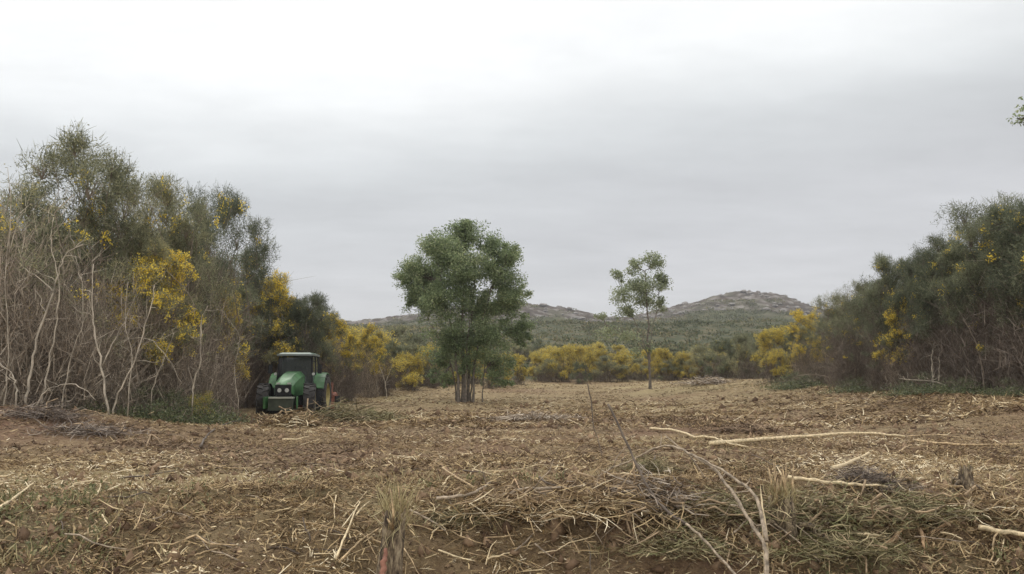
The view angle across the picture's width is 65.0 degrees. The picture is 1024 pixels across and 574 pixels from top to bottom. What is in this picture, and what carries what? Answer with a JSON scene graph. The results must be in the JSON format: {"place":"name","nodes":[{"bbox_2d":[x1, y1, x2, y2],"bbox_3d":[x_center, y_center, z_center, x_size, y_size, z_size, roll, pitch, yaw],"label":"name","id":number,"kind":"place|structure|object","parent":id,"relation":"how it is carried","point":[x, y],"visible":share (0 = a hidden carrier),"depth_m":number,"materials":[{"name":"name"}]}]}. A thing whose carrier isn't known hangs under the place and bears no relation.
{"place":"outdoors","nodes":[
{"label":"outdoors","id":0,"kind":"place"},
{"bbox_2d":[0,321,1023,573],"bbox_3d":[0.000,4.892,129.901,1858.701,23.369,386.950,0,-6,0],"label":"ground","id":1,"kind":"structure","parent":0,"point":[438,563],"depth_m":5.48,"materials":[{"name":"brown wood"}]},
{"bbox_2d":[1,167,25,405],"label":"bare stem","id":2,"kind":"object","parent":1,"relation":"on","point":[5,277],"visible":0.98,"depth_m":15.94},
{"bbox_2d":[0,193,106,409],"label":"broom bush","id":3,"kind":"object","parent":1,"relation":"on","point":[40,385],"visible":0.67,"depth_m":16.24,"materials":[{"name":"plant"}]},
{"bbox_2d":[0,175,107,405],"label":"broom bush","id":4,"kind":"object","parent":1,"relation":"on","point":[17,287],"visible":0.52,"depth_m":16.52,"materials":[{"name":"plant"}]},
{"bbox_2d":[0,396,107,424],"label":"brush pile","id":5,"kind":"object","parent":1,"relation":"on","point":[35,411],"visible":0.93,"depth_m":13.89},
{"bbox_2d":[24,228,85,403],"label":"bare stem","id":6,"kind":"object","parent":1,"relation":"on","point":[32,362],"visible":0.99,"depth_m":15.53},
{"bbox_2d":[41,217,74,404],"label":"bare stem","id":7,"kind":"object","parent":1,"relation":"on","point":[51,239],"visible":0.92,"depth_m":15.84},
{"bbox_2d":[6,217,140,348],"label":"broom bush","id":8,"kind":"object","parent":1,"relation":"on","point":[75,265],"visible":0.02,"depth_m":21.68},
{"bbox_2d":[8,228,140,410],"bbox_3d":[-9.446,0.919,17.172,2.661,4.451,2.633,-5,-8,39],"label":"broom bush","id":9,"kind":"object","parent":1,"relation":"on","point":[74,397],"visible":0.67,"depth_m":16.98,"materials":[{"name":"plant"}]},
{"bbox_2d":[0,118,161,405],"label":"broom bush","id":10,"kind":"object","parent":1,"relation":"on","point":[81,167],"visible":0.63,"depth_m":19.02,"materials":[{"name":"plant"}]},
{"bbox_2d":[1,416,173,441],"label":"brush pile","id":11,"kind":"object","parent":1,"relation":"on","point":[101,431],"visible":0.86,"depth_m":12.96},
{"bbox_2d":[73,264,135,413],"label":"bare stem","id":12,"kind":"object","parent":1,"relation":"on","point":[103,376],"visible":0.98,"depth_m":15.96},
{"bbox_2d":[64,248,180,417],"bbox_3d":[-8.951,1.196,18.388,2.368,4.364,2.549,1,-7,-11],"label":"broom bush","id":13,"kind":"object","parent":1,"relation":"on","point":[119,375],"visible":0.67,"depth_m":18.22,"materials":[{"name":"plant"}]},
{"bbox_2d":[71,151,202,407],"bbox_3d":[-9.770,0.237,20.616,3.353,7.281,3.639,0,-6,0],"label":"broom bush","id":14,"kind":"object","parent":1,"relation":"on","point":[158,188],"visible":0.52,"depth_m":20.55,"materials":[{"name":"plant"}]},
{"bbox_2d":[112,275,163,413],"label":"bare stem","id":15,"kind":"object","parent":1,"relation":"on","point":[136,353],"visible":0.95,"depth_m":16.32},
{"bbox_2d":[64,234,226,397],"bbox_3d":[-11.112,1.457,23.987,5.384,6.520,4.484,-3,-7,29],"label":"broom bush","id":16,"kind":"object","parent":1,"relation":"on","point":[201,297],"visible":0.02,"depth_m":23.98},
{"bbox_2d":[80,431,212,450],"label":"brush pile","id":17,"kind":"object","parent":1,"relation":"on","point":[142,443],"visible":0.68,"depth_m":11.64,"materials":[{"name":"brown plant"}]},
{"bbox_2d":[95,233,220,411],"bbox_3d":[-8.739,1.291,20.147,2.931,5.267,3.200,-2,-7,19],"label":"broom bush","id":18,"kind":"object","parent":1,"relation":"on","point":[178,265],"visible":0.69,"depth_m":19.77,"materials":[{"name":"plant"}]},
{"bbox_2d":[96,383,228,423],"bbox_3d":[-8.308,2.675,18.191,3.778,1.044,3.696,5,-8,-35],"label":"bramble patch","id":19,"kind":"object","parent":1,"relation":"on","point":[170,416],"visible":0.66,"depth_m":18.14,"materials":[{"name":"green plant"}]},
{"bbox_2d":[122,258,217,409],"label":"broom bush","id":20,"kind":"object","parent":1,"relation":"on","point":[178,349],"visible":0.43,"depth_m":19.71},
{"bbox_2d":[124,187,242,409],"bbox_3d":[-9.470,0.725,22.469,3.378,7.662,3.635,1,-6,-6],"label":"broom bush","id":21,"kind":"object","parent":1,"relation":"on","point":[200,211],"visible":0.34,"depth_m":22.68,"materials":[{"name":"plant"}]},
{"bbox_2d":[130,386,261,426],"bbox_3d":[-7.936,2.921,19.347,4.053,1.161,3.996,-2,-7,19],"label":"bramble patch","id":22,"kind":"object","parent":1,"relation":"on","point":[180,400],"visible":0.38,"depth_m":19.17,"materials":[{"name":"green plant"}]},
{"bbox_2d":[166,276,247,414],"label":"broom bush","id":23,"kind":"object","parent":1,"relation":"on","point":[216,385],"visible":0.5,"depth_m":22.55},
{"bbox_2d":[178,391,238,424],"bbox_3d":[-7.486,2.934,19.072,1.479,1.035,1.474,-1,-7,11],"label":"bramble patch","id":24,"kind":"object","parent":1,"relation":"on","point":[203,399],"visible":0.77,"depth_m":19.08,"materials":[{"name":"green plant"}]},
{"bbox_2d":[161,246,259,414],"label":"broom bush","id":25,"kind":"object","parent":1,"relation":"on","point":[241,349],"visible":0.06,"depth_m":25.13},
{"bbox_2d":[176,180,280,416],"bbox_3d":[-9.519,0.864,25.899,4.276,9.204,4.284,-4,-8,32],"label":"broom bush","id":26,"kind":"object","parent":1,"relation":"on","point":[225,209],"visible":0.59,"depth_m":25.94,"materials":[{"name":"plant"}]},
{"bbox_2d":[208,290,254,414],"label":"broom bush","id":27,"kind":"object","parent":1,"relation":"on","point":[244,370],"visible":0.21,"depth_m":27.57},
{"bbox_2d":[197,246,273,409],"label":"broom bush","id":28,"kind":"object","parent":1,"relation":"on","point":[243,297],"visible":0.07,"depth_m":30.18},
{"bbox_2d":[211,249,267,410],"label":"broom bush","id":29,"kind":"object","parent":1,"relation":"on","point":[255,298],"visible":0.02,"depth_m":36.15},
{"bbox_2d":[229,242,285,408],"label":"broom bush","id":30,"kind":"object","parent":1,"relation":"on","point":[254,287],"visible":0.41,"depth_m":37.86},
{"bbox_2d":[245,268,315,405],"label":"broom bush","id":31,"kind":"object","parent":1,"relation":"on","point":[278,291],"visible":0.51,"depth_m":38.57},
{"bbox_2d":[236,403,343,429],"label":"brush pile","id":32,"kind":"object","parent":1,"relation":"on","point":[287,419],"visible":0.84,"depth_m":19.92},
{"bbox_2d":[256,353,331,414],"bbox_3d":[-9.408,4.213,34.612,2.575,2.791,4.734,0,-6,-3],"label":"tractor","id":33,"kind":"object","parent":1,"relation":"on","point":[298,379],"visible":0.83,"depth_m":34.16,"materials":[{"name":"green metal"}]},
{"bbox_2d":[263,289,348,382],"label":"broom bush","id":34,"kind":"object","parent":1,"relation":"on","point":[299,309],"visible":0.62,"depth_m":38.78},
{"bbox_2d":[312,310,357,400],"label":"broom bush","id":35,"kind":"object","parent":1,"relation":"on","point":[341,327],"visible":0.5,"depth_m":41.76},
{"bbox_2d":[277,397,427,422],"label":"brush pile","id":36,"kind":"object","parent":1,"relation":"on","point":[349,416],"visible":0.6,"depth_m":23.33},
{"bbox_2d":[337,346,367,401],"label":"broom bush","id":37,"kind":"object","parent":1,"relation":"on","point":[350,395],"visible":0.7,"depth_m":42.61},
{"bbox_2d":[351,322,388,397],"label":"broom bush","id":38,"kind":"object","parent":1,"relation":"on","point":[369,384],"visible":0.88,"depth_m":47.59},
{"bbox_2d":[323,324,424,392],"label":"shrub","id":39,"kind":"object","parent":1,"relation":"on","point":[411,380],"visible":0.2,"depth_m":51.67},
{"bbox_2d":[369,348,398,395],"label":"broom bush","id":40,"kind":"object","parent":1,"relation":"on","point":[388,386],"visible":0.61,"depth_m":48.65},
{"bbox_2d":[361,466,428,573],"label":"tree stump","id":41,"kind":"object","parent":1,"relation":"on","point":[394,520],"visible":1,"depth_m":4.14,"materials":[{"name":"wood"}]},
{"bbox_2d":[382,338,411,386],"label":"broom bush","id":42,"kind":"object","parent":1,"relation":"on","point":[396,348],"visible":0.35,"depth_m":57.66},
{"bbox_2d":[381,350,428,390],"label":"broom bush","id":43,"kind":"object","parent":1,"relation":"on","point":[418,369],"visible":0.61,"depth_m":54.42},
{"bbox_2d":[394,343,429,386],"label":"shrub","id":44,"kind":"object","parent":1,"relation":"on","point":[409,349],"visible":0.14,"depth_m":61.90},
{"bbox_2d":[399,332,461,382],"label":"shrub","id":45,"kind":"object","parent":1,"relation":"on","point":[414,339],"visible":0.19,"depth_m":65.68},
{"bbox_2d":[406,493,506,533],"bbox_3d":[-0.420,1.335,4.779,0.823,0.224,0.649,0,-6,0],"label":"brush pile","id":46,"kind":"object","parent":1,"relation":"on","point":[443,517],"visible":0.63,"depth_m":4.68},
{"bbox_2d":[390,218,537,402],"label":"oak tree","id":47,"kind":"object","parent":1,"relation":"on","point":[429,290],"visible":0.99,"depth_m":42.63,"materials":[{"name":"green plant"}]},
{"bbox_2d":[408,475,591,532],"bbox_3d":[-0.090,1.268,4.896,1.484,0.397,1.067,0,-6,0],"label":"brush pile","id":48,"kind":"object","parent":1,"relation":"on","point":[516,501],"visible":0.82,"depth_m":4.78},
{"bbox_2d":[0,385,1023,573],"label":"soil clods","id":49,"kind":"object","parent":1,"relation":"on","point":[569,566],"visible":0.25,"depth_m":6.97,"materials":[{"name":"soil"}]},
{"bbox_2d":[0,445,1023,573],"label":"weeds","id":50,"kind":"object","parent":1,"relation":"on","point":[2,497],"visible":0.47,"depth_m":4.71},
{"bbox_2d":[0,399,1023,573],"bbox_3d":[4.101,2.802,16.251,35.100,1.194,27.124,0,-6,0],"label":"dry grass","id":51,"kind":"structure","parent":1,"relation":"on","point":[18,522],"depth_m":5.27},
{"bbox_2d":[504,354,529,384],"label":"shrub","id":52,"kind":"object","parent":1,"relation":"on","point":[522,371],"visible":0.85,"depth_m":63.50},
{"bbox_2d":[457,407,602,421],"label":"brush pile","id":53,"kind":"object","parent":1,"relation":"on","point":[533,415],"visible":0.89,"depth_m":24.61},
{"bbox_2d":[527,350,554,381],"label":"shrub","id":54,"kind":"object","parent":1,"relation":"on","point":[534,356],"visible":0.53,"depth_m":71.31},
{"bbox_2d":[499,459,585,497],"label":"branch","id":55,"kind":"object","parent":1,"relation":"on","point":[536,488],"visible":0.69,"depth_m":5.02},
{"bbox_2d":[531,359,562,382],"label":"shrub","id":56,"kind":"object","parent":1,"relation":"on","point":[536,370],"visible":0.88,"depth_m":68.31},
{"bbox_2d":[542,343,583,381],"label":"shrub","id":57,"kind":"object","parent":1,"relation":"on","point":[557,355],"visible":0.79,"depth_m":69.38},
{"bbox_2d":[265,298,863,375],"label":"hillside scrub","id":58,"kind":"object","parent":1,"relation":"on","point":[591,327],"visible":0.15,"depth_m":245.45,"materials":[{"name":"plant"}]},
{"bbox_2d":[569,362,591,383],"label":"shrub","id":59,"kind":"object","parent":1,"relation":"on","point":[576,368],"visible":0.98,"depth_m":65.40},
{"bbox_2d":[566,344,596,378],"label":"shrub","id":60,"kind":"object","parent":1,"relation":"on","point":[581,350],"visible":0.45,"depth_m":76.99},
{"bbox_2d":[580,347,613,381],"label":"shrub","id":61,"kind":"object","parent":1,"relation":"on","point":[591,359],"visible":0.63,"depth_m":70.27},
{"bbox_2d":[480,465,726,541],"bbox_3d":[0.527,1.263,4.818,1.594,0.473,1.232,0,-6,0],"label":"brush pile","id":62,"kind":"object","parent":1,"relation":"on","point":[607,505],"visible":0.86,"depth_m":4.71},
{"bbox_2d":[586,355,631,382],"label":"shrub","id":63,"kind":"object","parent":1,"relation":"on","point":[602,366],"visible":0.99,"depth_m":68.38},
{"bbox_2d":[612,353,640,381],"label":"shrub","id":64,"kind":"object","parent":1,"relation":"on","point":[621,359],"visible":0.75,"depth_m":69.37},
{"bbox_2d":[592,250,673,388],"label":"young oak tree","id":65,"kind":"object","parent":1,"relation":"on","point":[641,286],"visible":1,"depth_m":52.12,"materials":[{"name":"green plant"}]},
{"bbox_2d":[608,446,693,475],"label":"brush pile","id":66,"kind":"object","parent":1,"relation":"on","point":[648,466],"visible":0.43,"depth_m":8.12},
{"bbox_2d":[573,456,742,520],"bbox_3d":[0.930,1.247,4.993,1.287,0.433,0.884,0,-6,0],"label":"brush pile","id":67,"kind":"object","parent":1,"relation":"on","point":[658,490],"visible":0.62,"depth_m":4.92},
{"bbox_2d":[607,404,686,523],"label":"branch","id":68,"kind":"object","parent":67,"relation":"on","point":[643,478],"visible":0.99,"depth_m":4.86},
{"bbox_2d":[642,347,685,380],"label":"shrub","id":69,"kind":"object","parent":1,"relation":"on","point":[659,353],"visible":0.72,"depth_m":68.28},
{"bbox_2d":[656,358,685,380],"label":"shrub","id":70,"kind":"object","parent":1,"relation":"on","point":[669,363],"visible":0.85,"depth_m":67.28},
{"bbox_2d":[669,350,697,380],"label":"shrub","id":71,"kind":"object","parent":1,"relation":"on","point":[684,355],"visible":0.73,"depth_m":67.26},
{"bbox_2d":[592,435,780,573],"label":"branch","id":72,"kind":"object","parent":1,"relation":"on","point":[760,537],"visible":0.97,"depth_m":4.42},
{"bbox_2d":[665,435,768,541],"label":"branch","id":73,"kind":"object","parent":72,"relation":"on","point":[763,525],"visible":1,"depth_m":4.29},
{"bbox_2d":[576,506,804,569],"bbox_3d":[0.929,1.425,4.546,1.089,0.379,1.076,4,-8,-33],"label":"brush pile","id":74,"kind":"object","parent":1,"relation":"on","point":[676,542],"visible":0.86,"depth_m":4.46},
{"bbox_2d":[667,373,739,385],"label":"brush pile","id":75,"kind":"object","parent":1,"relation":"on","point":[708,380],"visible":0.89,"depth_m":51.97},
{"bbox_2d":[680,344,734,378],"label":"shrub","id":76,"kind":"object","parent":1,"relation":"on","point":[696,348],"visible":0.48,"depth_m":65.54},
{"bbox_2d":[697,338,740,378],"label":"broom bush","id":77,"kind":"object","parent":1,"relation":"on","point":[725,345],"visible":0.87,"depth_m":59.66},
{"bbox_2d":[695,334,770,378],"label":"shrub","id":78,"kind":"object","parent":1,"relation":"on","point":[702,356],"visible":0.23,"depth_m":61.67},
{"bbox_2d":[643,468,826,531],"bbox_3d":[1.277,1.306,4.911,1.134,0.371,0.968,2,-7,-20],"label":"brush pile","id":79,"kind":"object","parent":1,"relation":"on","point":[747,507],"visible":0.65,"depth_m":4.78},
{"bbox_2d":[698,410,787,434],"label":"brush pile","id":80,"kind":"object","parent":1,"relation":"on","point":[746,428],"visible":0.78,"depth_m":17.31,"materials":[{"name":"grey plant"}]},
{"bbox_2d":[726,332,765,379],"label":"broom bush","id":81,"kind":"object","parent":1,"relation":"on","point":[743,353],"visible":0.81,"depth_m":54.69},
{"bbox_2d":[729,331,784,378],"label":"shrub","id":82,"kind":"object","parent":1,"relation":"on","point":[754,345],"visible":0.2,"depth_m":57.48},
{"bbox_2d":[750,325,804,383],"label":"broom bush","id":83,"kind":"object","parent":1,"relation":"on","point":[777,333],"visible":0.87,"depth_m":47.65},
{"bbox_2d":[746,369,835,390],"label":"bramble patch","id":84,"kind":"object","parent":1,"relation":"on","point":[800,384],"visible":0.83,"depth_m":41.32,"materials":[{"name":"green plant"}]},
{"bbox_2d":[775,325,809,380],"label":"broom bush","id":85,"kind":"object","parent":1,"relation":"on","point":[791,337],"visible":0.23,"depth_m":49.64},
{"bbox_2d":[746,461,844,552],"bbox_3d":[1.610,1.337,4.863,0.648,0.607,0.422,0,-6,0],"label":"tree stump","id":86,"kind":"object","parent":1,"relation":"on","point":[788,507],"visible":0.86,"depth_m":4.78,"materials":[{"name":"wood"}]},
{"bbox_2d":[783,308,827,383],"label":"broom bush","id":87,"kind":"object","parent":1,"relation":"on","point":[798,317],"visible":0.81,"depth_m":44.77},
{"bbox_2d":[709,432,904,444],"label":"branch","id":88,"kind":"object","parent":1,"relation":"on","point":[723,442],"visible":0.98,"depth_m":14.18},
{"bbox_2d":[797,312,835,383],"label":"broom bush","id":89,"kind":"object","parent":1,"relation":"on","point":[820,317],"visible":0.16,"depth_m":46.67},
{"bbox_2d":[802,290,861,386],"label":"broom bush","id":90,"kind":"object","parent":1,"relation":"on","point":[828,312],"visible":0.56,"depth_m":41.88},
{"bbox_2d":[787,475,893,487],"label":"branch","id":91,"kind":"object","parent":1,"relation":"on","point":[824,482],"visible":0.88,"depth_m":5.36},
{"bbox_2d":[807,375,882,393],"bbox_3d":[15.089,4.253,34.663,4.524,0.964,4.588,-4,-8,32],"label":"bramble patch","id":92,"kind":"object","parent":1,"relation":"on","point":[857,387],"visible":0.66,"depth_m":34.64,"materials":[{"name":"green plant"}]},
{"bbox_2d":[823,319,868,387],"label":"broom bush","id":93,"kind":"object","parent":1,"relation":"on","point":[844,374],"visible":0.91,"depth_m":37.74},
{"bbox_2d":[828,280,882,387],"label":"broom bush","id":94,"kind":"object","parent":1,"relation":"on","point":[845,327],"visible":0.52,"depth_m":37.94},
{"bbox_2d":[737,510,974,573],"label":"brush pile","id":95,"kind":"object","parent":1,"relation":"on","point":[831,545],"visible":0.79,"depth_m":4.55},
{"bbox_2d":[796,456,935,500],"bbox_3d":[2.380,1.305,5.516,0.886,0.354,0.650,0,-6,0],"label":"brush pile","id":96,"kind":"object","parent":1,"relation":"on","point":[874,477],"visible":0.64,"depth_m":5.48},
{"bbox_2d":[838,274,894,388],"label":"broom bush","id":97,"kind":"object","parent":1,"relation":"on","point":[862,329],"visible":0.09,"depth_m":39.16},
{"bbox_2d":[744,475,991,540],"bbox_3d":[1.964,1.408,4.928,1.400,0.464,1.198,0,-6,0],"label":"brush pile","id":98,"kind":"object","parent":1,"relation":"on","point":[816,506],"visible":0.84,"depth_m":4.89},
{"bbox_2d":[850,321,899,390],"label":"broom bush","id":99,"kind":"object","parent":1,"relation":"on","point":[877,379],"visible":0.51,"depth_m":33.73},
{"bbox_2d":[844,251,931,388],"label":"broom bush","id":100,"kind":"object","parent":1,"relation":"on","point":[882,284],"visible":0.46,"depth_m":34.10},
{"bbox_2d":[868,299,923,389],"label":"broom bush","id":101,"kind":"object","parent":1,"relation":"on","point":[894,375],"visible":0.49,"depth_m":32.28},
{"bbox_2d":[855,370,977,396],"bbox_3d":[14.558,3.408,28.027,4.532,1.006,4.633,0,-6,-3],"label":"bramble patch","id":102,"kind":"object","parent":1,"relation":"on","point":[910,390],"visible":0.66,"depth_m":27.93,"materials":[{"name":"green plant"}]},
{"bbox_2d":[810,474,1023,536],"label":"brush pile","id":103,"kind":"object","parent":1,"relation":"on","point":[924,504],"visible":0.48,"depth_m":5.05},
{"bbox_2d":[886,305,955,388],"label":"broom bush","id":104,"kind":"object","parent":1,"relation":"on","point":[925,367],"visible":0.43,"depth_m":30.32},
{"bbox_2d":[877,244,969,385],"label":"broom bush","id":105,"kind":"object","parent":1,"relation":"on","point":[898,302],"visible":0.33,"depth_m":31.08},
{"bbox_2d":[896,232,1010,388],"bbox_3d":[16.157,0.995,29.056,3.438,6.454,3.564,5,-8,-37],"label":"broom bush","id":106,"kind":"object","parent":1,"relation":"on","point":[919,296],"visible":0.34,"depth_m":29.20,"materials":[{"name":"plant"}]},
{"bbox_2d":[918,374,993,394],"bbox_3d":[15.039,3.320,26.861,3.316,0.804,3.270,5,-8,-38],"label":"bramble patch","id":107,"kind":"object","parent":1,"relation":"on","point":[956,389],"visible":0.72,"depth_m":26.67,"materials":[{"name":"green plant"}]},
{"bbox_2d":[910,477,1023,532],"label":"brush pile","id":108,"kind":"object","parent":1,"relation":"on","point":[995,505],"visible":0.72,"depth_m":5.18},
{"bbox_2d":[951,448,984,497],"bbox_3d":[3.152,1.336,5.558,0.267,0.434,0.242,-3,-7,22],"label":"tree stump","id":109,"kind":"object","parent":1,"relation":"on","point":[965,478],"visible":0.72,"depth_m":5.57,"materials":[{"name":"wood"}]},
{"bbox_2d":[919,191,1023,391],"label":"broom bush","id":110,"kind":"object","parent":1,"relation":"on","point":[967,270],"visible":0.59,"depth_m":27.12,"materials":[{"name":"plant"}]},
{"bbox_2d":[937,287,1012,389],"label":"broom bush","id":111,"kind":"object","parent":1,"relation":"on","point":[962,360],"visible":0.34,"depth_m":27.83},
{"bbox_2d":[947,376,1023,396],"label":"bramble patch","id":112,"kind":"object","parent":1,"relation":"on","point":[1011,390],"visible":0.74,"depth_m":24.75,"materials":[{"name":"green plant"}]},
{"bbox_2d":[961,195,1023,390],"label":"broom bush","id":113,"kind":"object","parent":1,"relation":"on","point":[1012,215],"visible":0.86,"depth_m":25.35,"materials":[{"name":"plant"}]},
{"bbox_2d":[971,281,1023,392],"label":"broom bush","id":114,"kind":"object","parent":1,"relation":"on","point":[980,349],"visible":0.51,"depth_m":25.98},
{"bbox_2d":[978,524,1023,536],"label":"log","id":115,"kind":"object","parent":1,"relation":"on","point":[999,531],"visible":1,"depth_m":4.88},
{"bbox_2d":[987,231,1023,363],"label":"broom bush","id":116,"kind":"object","parent":1,"relation":"on","point":[1021,268],"visible":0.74,"depth_m":24.23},
{"bbox_2d":[0,0,1023,320],"label":"sky","id":117,"kind":"structure","parent":0,"point":[774,146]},
{"bbox_2d":[332,291,826,327],"bbox_3d":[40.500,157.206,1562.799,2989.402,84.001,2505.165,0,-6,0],"label":"hills","id":118,"kind":"structure","parent":0,"point":[760,301],"depth_m":491.52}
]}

